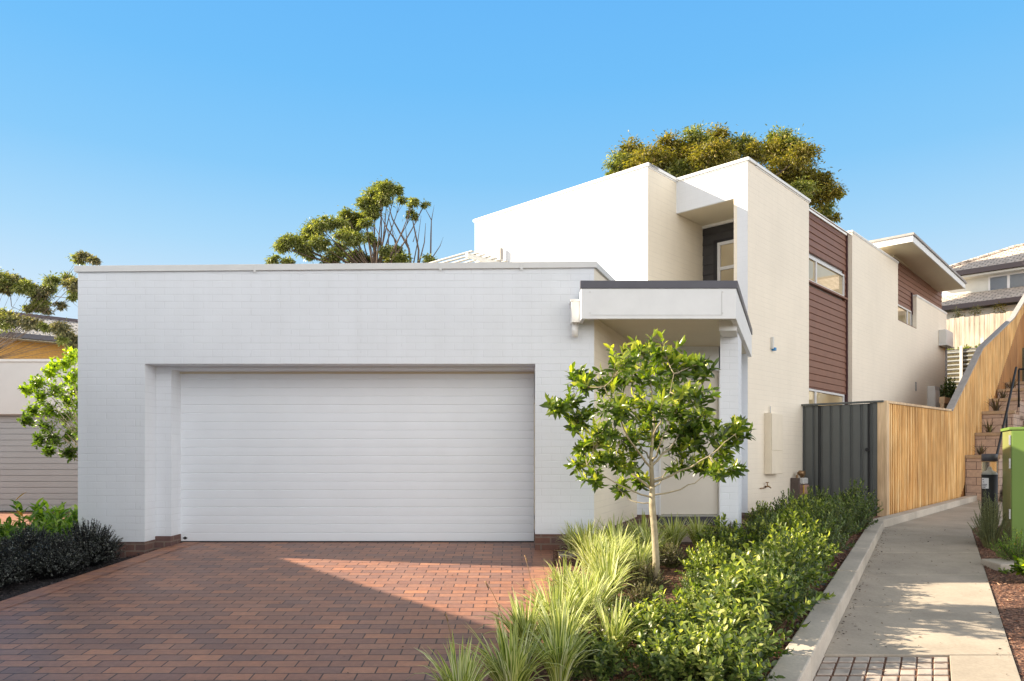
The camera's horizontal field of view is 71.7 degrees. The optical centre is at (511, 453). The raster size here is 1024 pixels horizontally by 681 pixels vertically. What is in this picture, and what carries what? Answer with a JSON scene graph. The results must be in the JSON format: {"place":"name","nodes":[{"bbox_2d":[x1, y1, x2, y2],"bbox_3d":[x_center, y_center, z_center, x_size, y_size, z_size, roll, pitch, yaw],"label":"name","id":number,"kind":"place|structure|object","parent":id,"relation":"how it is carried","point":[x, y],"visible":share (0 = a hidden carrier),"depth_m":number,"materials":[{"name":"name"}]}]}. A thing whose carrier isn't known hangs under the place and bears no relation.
{"place":"outdoors","nodes":[
{"label":"outdoors","id":0,"kind":"place"},
{"bbox_2d":[0,542,534,680],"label":"driveway","id":1,"kind":"structure","parent":0,"point":[284,611],"depth_m":6.17,"materials":[{"name":"brick"}]},
{"bbox_2d":[0,542,552,680],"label":"driveway border","id":2,"kind":"object","parent":1,"relation":"on","point":[539,562],"visible":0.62,"depth_m":7.45,"materials":[{"name":"brick"}]},
{"bbox_2d":[0,0,1023,318],"label":"sky","id":3,"kind":"structure","parent":0,"point":[133,132],"materials":[{"name":"blue"}]},
{"bbox_2d":[534,403,1021,680],"bbox_3d":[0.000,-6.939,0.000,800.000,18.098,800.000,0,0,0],"label":"ground","id":4,"kind":"structure","parent":0,"point":[534,531],"depth_m":17.59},
{"bbox_2d":[0,359,77,511],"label":"neighbour garage","id":5,"kind":"structure","parent":4,"relation":"on","point":[31,473],"depth_m":16.20,"materials":[{"name":"metal"}]},
{"bbox_2d":[0,415,77,510],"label":"garage door","id":6,"kind":"structure","parent":5,"relation":"in","point":[23,467],"depth_m":16.20,"materials":[{"name":"metal"}]},
{"bbox_2d":[0,310,77,358],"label":"brick house","id":7,"kind":"structure","parent":4,"relation":"on","point":[37,337],"depth_m":27.12,"materials":[{"name":"brick"}]},
{"bbox_2d":[16,346,77,463],"bbox_3d":[-6.559,-0.194,10.208,1.474,2.611,1.081,0,0,0],"label":"tree","id":8,"kind":"object","parent":4,"relation":"on","point":[69,453],"visible":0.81,"depth_m":10.11,"materials":[{"name":"green plant"}]},
{"bbox_2d":[0,250,101,358],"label":"olive tree","id":9,"kind":"object","parent":4,"relation":"on","point":[40,297],"visible":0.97,"depth_m":18.71,"materials":[{"name":"green plant"}]},
{"bbox_2d":[0,556,135,600],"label":"garden bed","id":10,"kind":"object","parent":4,"relation":"on","point":[19,589],"visible":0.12,"depth_m":7.50,"materials":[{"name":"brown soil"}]},
{"bbox_2d":[0,539,37,589],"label":"dark shrub","id":11,"kind":"object","parent":10,"relation":"on","point":[11,569],"visible":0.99,"depth_m":7.30,"materials":[{"name":"black plant"}]},
{"bbox_2d":[0,523,56,571],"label":"dark shrub","id":12,"kind":"object","parent":10,"relation":"on","point":[30,537],"visible":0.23,"depth_m":8.02,"materials":[{"name":"black plant"}]},
{"bbox_2d":[0,493,77,539],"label":"photinia shrub","id":13,"kind":"object","parent":10,"relation":"on","point":[38,513],"visible":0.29,"depth_m":8.89,"materials":[{"name":"green plant"}]},
{"bbox_2d":[14,511,75,540],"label":"photinia shrub","id":14,"kind":"object","parent":10,"relation":"on","point":[58,527],"visible":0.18,"depth_m":8.57,"materials":[{"name":"green plant"}]},
{"bbox_2d":[17,532,96,578],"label":"dark shrub","id":15,"kind":"object","parent":10,"relation":"on","point":[56,559],"visible":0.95,"depth_m":7.65,"materials":[{"name":"black plant"}]},
{"bbox_2d":[48,518,126,567],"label":"dark shrub","id":16,"kind":"object","parent":10,"relation":"on","point":[102,551],"visible":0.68,"depth_m":8.18,"materials":[{"name":"black plant"}]},
{"bbox_2d":[264,175,441,263],"bbox_3d":[-5.928,-6.549,26.998,6.626,8.212,3.531,0,0,0],"label":"gum tree","id":17,"kind":"object","parent":4,"relation":"on","point":[370,204],"visible":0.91,"depth_m":26.69,"materials":[{"name":"green plant"}]},
{"bbox_2d":[74,156,966,558],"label":"townhouse","id":18,"kind":"structure","parent":4,"relation":"on","point":[308,402],"depth_m":9.33,"materials":[{"name":"white paint"}]},
{"bbox_2d":[181,374,533,541],"bbox_3d":[-2.035,0.041,9.340,4.649,2.243,0.040,0,0,0],"label":"garage door","id":19,"kind":"structure","parent":18,"relation":"in","point":[265,457],"depth_m":9.33,"materials":[{"name":"metal"}]},
{"bbox_2d":[658,368,719,516],"bbox_3d":[2.800,-0.185,11.210,1.000,2.339,0.180,0,0,0],"label":"front door","id":20,"kind":"structure","parent":18,"relation":"in","point":[701,498],"depth_m":11.25,"materials":[{"name":"paint"}]},
{"bbox_2d":[717,239,733,280],"bbox_3d":[4.215,-3.000,13.150,0.855,2.000,0.050,0,0,43],"label":"window","id":21,"kind":"structure","parent":18,"relation":"in","point":[725,249],"depth_m":13.33,"materials":[{"name":"metal"}]},
{"bbox_2d":[764,406,782,473],"bbox_3d":[4.660,-0.247,12.612,0.133,1.206,0.490,0,0,43],"label":"meter box","id":22,"kind":"object","parent":18,"relation":"attached to","point":[773,443],"visible":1,"depth_m":12.47,"materials":[{"name":"beige paint"}]},
{"bbox_2d":[771,413,782,450],"bbox_3d":[4.703,-0.385,12.572,0.015,0.650,0.470,0,0,43],"label":"door","id":23,"kind":"structure","parent":22,"relation":"in","point":[776,419],"depth_m":12.53,"materials":[{"name":"beige paint"}]},
{"bbox_2d":[771,451,782,473],"bbox_3d":[4.703,0.149,12.572,0.015,0.402,0.470,0,0,43],"label":"door","id":24,"kind":"structure","parent":22,"relation":"in","point":[776,456],"depth_m":12.53,"materials":[{"name":"beige paint"}]},
{"bbox_2d":[791,471,808,501],"bbox_3d":[5.471,0.706,13.397,0.480,0.788,0.198,0,0,-42],"label":"gas meter","id":25,"kind":"object","parent":18,"relation":"attached to","point":[799,486],"visible":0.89,"depth_m":13.29,"materials":[{"name":"paint"}]},
{"bbox_2d":[809,256,843,295],"bbox_3d":[6.580,-3.740,14.956,0.050,0.520,2.385,0,0,43],"label":"window","id":26,"kind":"structure","parent":18,"relation":"in","point":[820,273],"depth_m":15.04,"materials":[{"name":"metal"}]},
{"bbox_2d":[809,388,843,405],"bbox_3d":[6.580,-0.762,14.956,0.050,1.125,2.385,0,0,43],"label":"window","id":27,"kind":"structure","parent":18,"relation":"in","point":[815,396],"depth_m":14.95,"materials":[{"name":"metal"}]},
{"bbox_2d":[801,400,884,508],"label":"sheet metal gate","id":28,"kind":"structure","parent":18,"relation":"attached to","point":[840,446],"depth_m":13.27,"materials":[{"name":"grey metal"}]},
{"bbox_2d":[927,386,939,407],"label":"hot water unit","id":29,"kind":"structure","parent":18,"relation":"attached to","point":[933,394],"depth_m":20.55,"materials":[{"name":"grey metal"}]},
{"bbox_2d":[939,329,954,380],"bbox_3d":[13.388,-2.490,21.831,0.236,2.580,0.940,0,0,43],"label":"wall mounted unit","id":30,"kind":"object","parent":18,"relation":"attached to","point":[946,339],"depth_m":21.63,"materials":[{"name":"grey metal"}]},
{"bbox_2d":[487,516,880,680],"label":"garden bed","id":31,"kind":"object","parent":4,"relation":"on","point":[671,575],"visible":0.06,"depth_m":6.95,"materials":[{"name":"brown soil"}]},
{"bbox_2d":[410,630,506,680],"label":"flax clump","id":32,"kind":"object","parent":31,"relation":"on","point":[463,669],"visible":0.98,"depth_m":4.15,"materials":[{"name":"plant"}]},
{"bbox_2d":[447,611,576,680],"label":"flax clump","id":33,"kind":"object","parent":31,"relation":"on","point":[515,665],"visible":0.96,"depth_m":4.29,"materials":[{"name":"plant"}]},
{"bbox_2d":[479,590,572,650],"bbox_3d":[0.090,1.218,5.134,0.722,0.498,0.677,0,0,-27],"label":"flax clump","id":34,"kind":"object","parent":31,"relation":"on","point":[516,610],"visible":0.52,"depth_m":5.10,"materials":[{"name":"plant"}]},
{"bbox_2d":[507,569,608,622],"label":"flax clump","id":35,"kind":"object","parent":31,"relation":"on","point":[558,593],"visible":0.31,"depth_m":5.38,"materials":[{"name":"plant"}]},
{"bbox_2d":[512,607,608,680],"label":"flax clump","id":36,"kind":"object","parent":31,"relation":"on","point":[567,657],"visible":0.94,"depth_m":4.39,"materials":[{"name":"plant"}]},
{"bbox_2d":[537,556,589,601],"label":"flax clump","id":37,"kind":"object","parent":31,"relation":"on","point":[558,578],"visible":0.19,"depth_m":6.51,"materials":[{"name":"plant"}]},
{"bbox_2d":[523,590,610,643],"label":"flax clump","id":38,"kind":"object","parent":31,"relation":"on","point":[558,615],"visible":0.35,"depth_m":4.94,"materials":[{"name":"plant"}]},
{"bbox_2d":[533,564,630,628],"bbox_3d":[0.579,1.133,5.651,0.795,0.546,0.720,0,0,19],"label":"flax clump","id":39,"kind":"object","parent":31,"relation":"on","point":[604,597],"visible":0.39,"depth_m":5.61,"materials":[{"name":"plant"}]},
{"bbox_2d":[558,518,616,557],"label":"flax clump","id":40,"kind":"object","parent":31,"relation":"on","point":[576,539],"visible":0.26,"depth_m":7.98,"materials":[{"name":"plant"}]},
{"bbox_2d":[557,524,622,576],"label":"flax clump","id":41,"kind":"object","parent":31,"relation":"on","point":[586,542],"visible":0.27,"depth_m":7.41,"materials":[{"name":"plant"}]},
{"bbox_2d":[570,631,637,680],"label":"leafy shrub","id":42,"kind":"object","parent":31,"relation":"on","point":[603,671],"visible":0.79,"depth_m":4.47,"materials":[{"name":"green plant"}]},
{"bbox_2d":[579,609,632,649],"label":"bronze shrub","id":43,"kind":"object","parent":31,"relation":"on","point":[595,630],"visible":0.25,"depth_m":4.94,"materials":[{"name":"green plant"}]},
{"bbox_2d":[575,532,638,575],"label":"flax clump","id":44,"kind":"object","parent":31,"relation":"on","point":[606,549],"visible":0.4,"depth_m":6.85,"materials":[{"name":"plant"}]},
{"bbox_2d":[569,592,653,657],"bbox_3d":[0.693,1.188,4.884,0.679,0.468,0.637,0,0,-35],"label":"flax clump","id":45,"kind":"object","parent":31,"relation":"on","point":[617,628],"visible":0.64,"depth_m":4.84,"materials":[{"name":"plant"}]},
{"bbox_2d":[583,530,640,569],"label":"flax clump","id":46,"kind":"object","parent":31,"relation":"on","point":[627,552],"visible":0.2,"depth_m":7.16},
{"bbox_2d":[581,549,644,605],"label":"flax clump","id":47,"kind":"object","parent":31,"relation":"on","point":[609,568],"visible":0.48,"depth_m":6.25,"materials":[{"name":"plant"}]},
{"bbox_2d":[586,518,646,563],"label":"flax clump","id":48,"kind":"object","parent":31,"relation":"on","point":[612,533],"visible":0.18,"depth_m":7.72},
{"bbox_2d":[617,534,663,573],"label":"flax clump","id":49,"kind":"object","parent":31,"relation":"on","point":[643,553],"visible":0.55,"depth_m":7.45,"materials":[{"name":"plant"}]},
{"bbox_2d":[618,581,668,616],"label":"bronze shrub","id":50,"kind":"object","parent":31,"relation":"on","point":[643,593],"visible":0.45,"depth_m":5.89,"materials":[{"name":"green plant"}]},
{"bbox_2d":[623,511,672,546],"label":"flax clump","id":51,"kind":"object","parent":31,"relation":"on","point":[644,520],"visible":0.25,"depth_m":8.53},
{"bbox_2d":[539,328,756,589],"bbox_3d":[1.247,0.074,6.727,1.799,2.611,1.645,0,0,-41],"label":"feature tree","id":52,"kind":"object","parent":31,"relation":"on","point":[605,437],"visible":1,"depth_m":6.71,"materials":[{"name":"green plant"}]},
{"bbox_2d":[628,559,672,590],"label":"bronze shrub","id":53,"kind":"object","parent":31,"relation":"on","point":[647,574],"visible":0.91,"depth_m":6.70,"materials":[{"name":"green plant"}]},
{"bbox_2d":[628,519,677,561],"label":"flax clump","id":54,"kind":"object","parent":31,"relation":"on","point":[661,544],"visible":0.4,"depth_m":8.07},
{"bbox_2d":[617,585,706,655],"bbox_3d":[1.071,1.185,4.963,0.694,0.498,0.799,0,0,-23],"label":"leafy shrub","id":55,"kind":"object","parent":31,"relation":"on","point":[656,611],"visible":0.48,"depth_m":4.94,"materials":[{"name":"green plant"}]},
{"bbox_2d":[649,512,694,549],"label":"flax clump","id":56,"kind":"object","parent":31,"relation":"on","point":[680,531],"visible":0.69,"depth_m":8.68,"materials":[{"name":"plant"}]},
{"bbox_2d":[617,621,727,680],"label":"leafy shrub","id":57,"kind":"object","parent":31,"relation":"on","point":[659,669],"visible":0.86,"depth_m":4.28,"materials":[{"name":"green plant"}]},
{"bbox_2d":[659,541,690,567],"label":"bronze shrub","id":58,"kind":"object","parent":31,"relation":"on","point":[669,556],"visible":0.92,"depth_m":7.69,"materials":[{"name":"green plant"}]},
{"bbox_2d":[665,577,730,632],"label":"leafy shrub","id":59,"kind":"object","parent":31,"relation":"on","point":[693,593],"visible":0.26,"depth_m":5.42,"materials":[{"name":"green plant"}]},
{"bbox_2d":[681,513,715,546],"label":"flax clump","id":60,"kind":"object","parent":31,"relation":"on","point":[698,527],"visible":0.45,"depth_m":8.90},
{"bbox_2d":[674,547,728,587],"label":"leafy shrub","id":61,"kind":"object","parent":31,"relation":"on","point":[706,559],"visible":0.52,"depth_m":6.86,"materials":[{"name":"green plant"}]},
{"bbox_2d":[678,535,736,572],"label":"leafy shrub","id":62,"kind":"object","parent":31,"relation":"on","point":[728,552],"visible":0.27,"depth_m":7.32,"materials":[{"name":"green plant"}]},
{"bbox_2d":[662,625,765,680],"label":"leafy shrub","id":63,"kind":"object","parent":31,"relation":"on","point":[744,672],"visible":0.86,"depth_m":4.13,"materials":[{"name":"green plant"}]},
{"bbox_2d":[691,513,759,559],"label":"leafy shrub","id":64,"kind":"object","parent":31,"relation":"on","point":[733,541],"visible":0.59,"depth_m":8.08,"materials":[{"name":"green plant"}]},
{"bbox_2d":[672,559,783,634],"bbox_3d":[1.646,1.105,5.439,0.895,0.606,0.872,0,0,5],"label":"leafy shrub","id":65,"kind":"object","parent":31,"relation":"on","point":[731,585],"visible":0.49,"depth_m":5.35,"materials":[{"name":"green plant"}]},
{"bbox_2d":[674,591,793,663],"bbox_3d":[1.443,1.174,4.741,0.813,0.508,0.721,0,0,31],"label":"leafy shrub","id":66,"kind":"object","parent":31,"relation":"on","point":[767,640],"visible":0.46,"depth_m":4.67,"materials":[{"name":"green plant"}]},
{"bbox_2d":[686,617,784,680],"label":"leafy shrub","id":67,"kind":"object","parent":31,"relation":"on","point":[721,631],"visible":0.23,"depth_m":4.32,"materials":[{"name":"green plant"}]},
{"bbox_2d":[701,549,801,611],"bbox_3d":[1.996,1.094,5.897,0.891,0.591,0.752,0,0,11],"label":"leafy shrub","id":68,"kind":"object","parent":31,"relation":"on","point":[732,560],"visible":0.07,"depth_m":5.90,"materials":[{"name":"green plant"}]},
{"bbox_2d":[741,519,767,550],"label":"leafy shrub","id":69,"kind":"object","parent":31,"relation":"on","point":[761,528],"visible":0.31,"depth_m":8.69,"materials":[{"name":"green plant"}]},
{"bbox_2d":[707,538,809,591],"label":"leafy shrub","id":70,"kind":"object","parent":31,"relation":"on","point":[765,544],"visible":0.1,"depth_m":6.33,"materials":[{"name":"green plant"}]},
{"bbox_2d":[742,500,780,524],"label":"leafy shrub","id":71,"kind":"object","parent":31,"relation":"on","point":[760,510],"visible":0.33,"depth_m":10.57,"materials":[{"name":"green plant"}]},
{"bbox_2d":[706,553,823,632],"bbox_3d":[1.998,1.094,5.590,0.900,0.606,0.818,0,0,-5],"label":"leafy shrub","id":72,"kind":"object","parent":31,"relation":"on","point":[792,612],"visible":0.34,"depth_m":5.47,"materials":[{"name":"green plant"}]},
{"bbox_2d":[753,548,814,614],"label":"leafy shrub","id":73,"kind":"object","parent":31,"relation":"on","point":[797,577],"visible":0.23,"depth_m":6.00,"materials":[{"name":"green plant"}]},
{"bbox_2d":[747,527,822,581],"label":"leafy shrub","id":74,"kind":"object","parent":31,"relation":"on","point":[798,557],"visible":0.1,"depth_m":6.83,"materials":[{"name":"green plant"}]},
{"bbox_2d":[743,527,836,582],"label":"leafy shrub","id":75,"kind":"object","parent":31,"relation":"on","point":[800,545],"visible":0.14,"depth_m":7.12,"materials":[{"name":"green plant"}]},
{"bbox_2d":[767,496,814,526],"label":"leafy shrub","id":76,"kind":"object","parent":31,"relation":"on","point":[786,509],"visible":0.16,"depth_m":9.42,"materials":[{"name":"green plant"}]},
{"bbox_2d":[758,507,842,556],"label":"leafy shrub","id":77,"kind":"object","parent":31,"relation":"on","point":[796,525],"visible":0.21,"depth_m":7.94,"materials":[{"name":"green plant"}]},
{"bbox_2d":[765,538,835,601],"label":"leafy shrub","id":78,"kind":"object","parent":31,"relation":"on","point":[813,573],"visible":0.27,"depth_m":6.38,"materials":[{"name":"green plant"}]},
{"bbox_2d":[770,527,839,575],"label":"leafy shrub","id":79,"kind":"object","parent":31,"relation":"on","point":[823,555],"visible":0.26,"depth_m":7.36,"materials":[{"name":"green plant"}]},
{"bbox_2d":[790,493,830,522],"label":"leafy shrub","id":80,"kind":"object","parent":31,"relation":"on","point":[809,503],"visible":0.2,"depth_m":10.12,"materials":[{"name":"green plant"}]},
{"bbox_2d":[795,485,838,512],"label":"leafy shrub","id":81,"kind":"object","parent":31,"relation":"on","point":[813,497],"visible":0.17,"depth_m":11.46,"materials":[{"name":"green plant"}]},
{"bbox_2d":[799,510,854,553],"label":"leafy shrub","id":82,"kind":"object","parent":31,"relation":"on","point":[828,523],"visible":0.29,"depth_m":8.45,"materials":[{"name":"green plant"}]},
{"bbox_2d":[806,494,862,542],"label":"leafy shrub","id":83,"kind":"object","parent":31,"relation":"on","point":[840,520],"visible":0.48,"depth_m":9.50,"materials":[{"name":"green plant"}]},
{"bbox_2d":[829,478,882,522],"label":"leafy shrub","id":84,"kind":"object","parent":31,"relation":"on","point":[856,499],"visible":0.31,"depth_m":11.54,"materials":[{"name":"green plant"}]},
{"bbox_2d":[834,495,878,533],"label":"leafy shrub","id":85,"kind":"object","parent":31,"relation":"on","point":[865,521],"visible":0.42,"depth_m":10.53,"materials":[{"name":"green plant"}]},
{"bbox_2d":[601,119,848,223],"bbox_3d":[9.164,-8.612,29.796,10.659,11.800,4.716,0,0,0],"label":"spreading tree","id":86,"kind":"object","parent":4,"relation":"on","point":[778,152],"visible":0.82,"depth_m":29.56,"materials":[{"name":"green plant"}]},
{"bbox_2d":[813,657,949,680],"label":"sett bedding","id":87,"kind":"object","parent":4,"relation":"on","point":[883,671],"visible":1,"depth_m":5.03,"materials":[{"name":"concrete"}]},
{"bbox_2d":[814,657,948,680],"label":"sett crossing","id":88,"kind":"object","parent":87,"relation":"on","point":[876,664],"visible":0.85,"depth_m":5.08,"materials":[{"name":"grey stone"}]},
{"bbox_2d":[877,294,1023,516],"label":"paling fence","id":89,"kind":"object","parent":4,"relation":"on","point":[922,451],"visible":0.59,"depth_m":15.70,"materials":[{"name":"brown wood"}]},
{"bbox_2d":[941,243,1023,343],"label":"tan roofed house","id":90,"kind":"structure","parent":4,"relation":"on","point":[993,278],"depth_m":29.22,"materials":[{"name":"paint"}]},
{"bbox_2d":[988,271,1023,290],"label":"window","id":91,"kind":"structure","parent":90,"relation":"in","point":[1008,284],"depth_m":29.22,"materials":[{"name":"grey glass"}]},
{"bbox_2d":[965,455,1001,500],"bbox_3d":[11.943,0.636,17.742,0.730,1.229,1.630,0,0,43],"label":"stone planter","id":92,"kind":"object","parent":4,"relation":"on","point":[973,467],"visible":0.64,"depth_m":17.27,"materials":[{"name":"stone"}]},
{"bbox_2d":[975,432,1001,454],"bbox_3d":[12.717,-0.174,18.567,0.730,0.748,1.630,0,0,43],"label":"stone planter","id":93,"kind":"object","parent":92,"relation":"on","point":[991,439],"visible":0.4,"depth_m":18.03,"materials":[{"name":"stone"}]},
{"bbox_2d":[982,410,1022,432],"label":"stone planter","id":94,"kind":"object","parent":93,"relation":"on","point":[997,418],"visible":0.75,"depth_m":18.69,"materials":[{"name":"stone"}]},
{"bbox_2d":[989,397,1023,422],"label":"stone planter","id":95,"kind":"object","parent":94,"relation":"on","point":[1013,404],"visible":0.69,"depth_m":19.33,"materials":[{"name":"stone"}]},
{"bbox_2d":[972,526,1023,680],"bbox_3d":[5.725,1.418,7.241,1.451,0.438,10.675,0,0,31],"label":"bark mulch","id":96,"kind":"object","parent":4,"relation":"on","point":[1005,592],"visible":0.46,"depth_m":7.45,"materials":[{"name":"wood"}]},
{"bbox_2d":[981,454,997,531],"bbox_3d":[7.210,0.650,10.700,0.216,1.300,0.216,0,0,0],"label":"bollard light","id":97,"kind":"object","parent":96,"relation":"on","point":[989,478],"visible":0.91,"depth_m":10.62,"materials":[{"name":"metal"}]},
{"bbox_2d":[967,490,1012,548],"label":"lavender bush","id":98,"kind":"object","parent":96,"relation":"on","point":[988,534],"visible":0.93,"depth_m":9.91,"materials":[{"name":"green plant"}]},
{"bbox_2d":[981,558,1019,571],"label":"concrete block","id":99,"kind":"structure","parent":96,"relation":"on","point":[996,564],"depth_m":8.51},
{"bbox_2d":[990,528,1023,560],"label":"compact shrub","id":100,"kind":"object","parent":96,"relation":"on","point":[1016,549],"visible":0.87,"depth_m":8.60,"materials":[{"name":"green plant"}]},
{"bbox_2d":[1000,427,1023,547],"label":"utility cabinet","id":101,"kind":"object","parent":96,"relation":"on","point":[1013,472],"visible":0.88,"depth_m":9.76,"materials":[{"name":"metal"}]},
{"bbox_2d":[825,500,1011,669],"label":"path","id":102,"kind":"structure","parent":0,"point":[957,586],"depth_m":7.01,"materials":[{"name":"concrete"}]},
{"bbox_2d":[766,495,976,680],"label":"kerb","id":103,"kind":"structure","parent":102,"relation":"on","point":[811,642],"depth_m":6.23,"materials":[{"name":"concrete"}]},
{"bbox_2d":[950,655,1020,680],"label":"paving slab","id":104,"kind":"structure","parent":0,"point":[983,667],"depth_m":5.05,"materials":[{"name":"concrete"}]},
{"bbox_2d":[947,348,1023,424],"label":"retained ground","id":105,"kind":"structure","parent":0,"point":[965,366],"depth_m":24.69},
{"bbox_2d":[947,338,983,389],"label":"corrugated retaining wall","id":106,"kind":"structure","parent":105,"relation":"on","point":[960,356],"depth_m":24.57,"materials":[{"name":"metal"}]},
{"bbox_2d":[947,311,1012,348],"bbox_3d":[15.950,-4.084,25.977,5.105,1.768,0.086,0,0,43],"label":"weathered fence","id":107,"kind":"object","parent":105,"relation":"on","point":[964,330],"visible":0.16,"depth_m":25.38,"materials":[{"name":"wood"}]},
{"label":"staircase","id":108,"kind":"object","parent":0,"visible":0},
{"bbox_2d":[996,367,1023,453],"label":"handrail","id":109,"kind":"object","parent":108,"relation":"attached to","point":[1005,423],"visible":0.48,"depth_m":17.58,"materials":[{"name":"metal"}]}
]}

